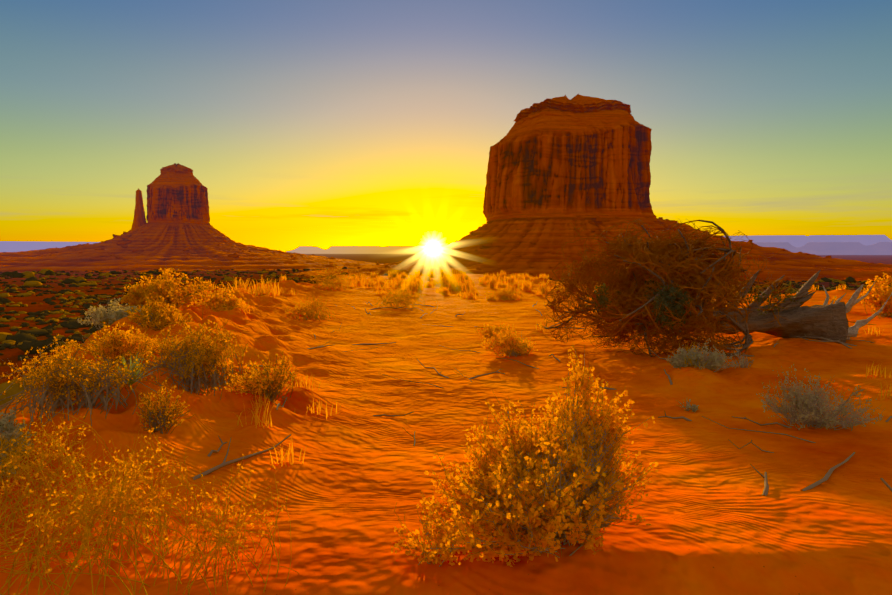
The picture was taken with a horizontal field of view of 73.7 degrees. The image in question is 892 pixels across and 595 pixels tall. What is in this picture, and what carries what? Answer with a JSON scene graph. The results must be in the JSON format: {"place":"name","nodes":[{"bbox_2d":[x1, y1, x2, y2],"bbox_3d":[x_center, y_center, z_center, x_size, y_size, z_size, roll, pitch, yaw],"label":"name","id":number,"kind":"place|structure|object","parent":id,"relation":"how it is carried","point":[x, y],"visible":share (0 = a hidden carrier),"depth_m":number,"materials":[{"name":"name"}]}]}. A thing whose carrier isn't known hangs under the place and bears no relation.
{"place":"outdoors","nodes":[
{"label":"outdoors","id":0,"kind":"place"},
{"bbox_2d":[0,241,98,251],"bbox_3d":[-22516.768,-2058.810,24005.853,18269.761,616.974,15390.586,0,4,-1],"label":"mesa","id":1,"kind":"structure","parent":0,"point":[12,246],"depth_m":28670.24,"materials":[{"name":"purple stone"}]},
{"bbox_2d":[286,246,430,253],"bbox_3d":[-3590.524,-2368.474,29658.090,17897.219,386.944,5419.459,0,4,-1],"label":"mesa","id":2,"kind":"structure","parent":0,"point":[366,250],"depth_m":27859.41,"materials":[{"name":"stone"}]},
{"bbox_2d":[0,254,891,594],"bbox_3d":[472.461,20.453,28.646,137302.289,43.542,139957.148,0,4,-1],"label":"terrain","id":3,"kind":"structure","parent":0,"point":[704,508],"depth_m":3.87,"materials":[{"name":"orange sand"}]},
{"bbox_2d":[113,352,162,384],"bbox_3d":[-2.252,0.505,4.210,0.366,0.236,0.418,0,4,-1],"label":"shrub","id":4,"kind":"object","parent":3,"relation":"on","point":[134,374],"visible":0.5,"depth_m":4.21,"materials":[{"name":"green plant"}]},
{"bbox_2d":[0,266,297,478],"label":"ridge shrubs","id":5,"kind":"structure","parent":3,"relation":"on","point":[205,360],"depth_m":4.74,"materials":[{"name":"yellow plant"}]},
{"bbox_2d":[0,407,298,594],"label":"desert shrub","id":6,"kind":"object","parent":3,"relation":"on","point":[122,487],"visible":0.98,"depth_m":2.44,"materials":[{"name":"yellow plant"}]},
{"bbox_2d":[0,163,375,272],"bbox_3d":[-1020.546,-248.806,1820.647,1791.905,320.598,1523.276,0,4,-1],"label":"butte","id":7,"kind":"object","parent":3,"relation":"on","point":[177,229],"visible":0.96,"depth_m":1612.08,"materials":[{"name":"red stone"}]},
{"bbox_2d":[130,188,146,231],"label":"rock spire","id":8,"kind":"structure","parent":7,"relation":"on","point":[139,219],"depth_m":1757.77,"materials":[{"name":"red stone"}]},
{"bbox_2d":[205,268,598,300],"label":"desert shrubs","id":9,"kind":"object","parent":3,"relation":"on","point":[471,290],"visible":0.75,"depth_m":21.47,"materials":[{"name":"yellow plant"}]},
{"bbox_2d":[0,266,891,410],"bbox_3d":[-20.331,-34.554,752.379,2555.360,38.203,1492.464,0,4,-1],"label":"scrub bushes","id":10,"kind":"object","parent":3,"relation":"on","point":[24,340],"visible":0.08,"depth_m":298.60,"materials":[{"name":"green plant"}]},
{"bbox_2d":[391,345,657,566],"bbox_3d":[0.377,0.647,2.466,0.958,0.906,1.279,3,5,38],"label":"rabbitbrush shrub","id":11,"kind":"object","parent":3,"relation":"on","point":[543,490],"visible":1,"depth_m":2.38,"materials":[{"name":"yellow plant"}]},
{"bbox_2d":[192,298,891,495],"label":"dead sticks","id":12,"kind":"object","parent":3,"relation":"on","point":[764,476],"visible":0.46,"depth_m":4.73,"materials":[{"name":"brown wood"}]},
{"bbox_2d":[233,265,891,468],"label":"grass tufts","id":13,"kind":"object","parent":3,"relation":"on","point":[405,301],"visible":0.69,"depth_m":11.65,"materials":[{"name":"yellow plant"}]},
{"bbox_2d":[293,93,891,282],"bbox_3d":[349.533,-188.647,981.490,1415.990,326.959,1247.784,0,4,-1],"label":"butte","id":14,"kind":"object","parent":3,"relation":"on","point":[558,167],"visible":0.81,"depth_m":950.49,"materials":[{"name":"red stone"}]},
{"bbox_2d":[478,272,891,430],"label":"desert shrubs","id":15,"kind":"object","parent":3,"relation":"on","point":[808,411],"visible":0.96,"depth_m":4.88,"materials":[{"name":"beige plant"}]},
{"bbox_2d":[544,219,891,356],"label":"fallen juniper tree","id":16,"kind":"object","parent":3,"relation":"on","point":[650,293],"visible":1,"depth_m":8.00,"materials":[{"name":"brown wood"}]},
{"bbox_2d":[0,0,891,251],"label":"sky","id":17,"kind":"structure","parent":0,"point":[324,124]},
{"bbox_2d":[429,244,437,250],"bbox_3d":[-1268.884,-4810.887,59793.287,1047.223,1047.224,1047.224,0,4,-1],"label":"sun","id":18,"kind":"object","parent":17,"relation":"in","point":[432,247],"visible":0.44,"depth_m":59366.63,"materials":[{"name":"white"}]},
{"bbox_2d":[724,235,891,246],"bbox_3d":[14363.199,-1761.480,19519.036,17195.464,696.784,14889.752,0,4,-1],"label":"mesa","id":19,"kind":"structure","parent":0,"point":[798,240],"depth_m":20999.01,"materials":[{"name":"purple stone"}]},
{"bbox_2d":[753,242,891,254],"bbox_3d":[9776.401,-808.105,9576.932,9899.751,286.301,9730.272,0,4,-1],"label":"mesa","id":20,"kind":"structure","parent":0,"point":[844,248],"depth_m":12281.91,"materials":[{"name":"purple stone"}]}
]}

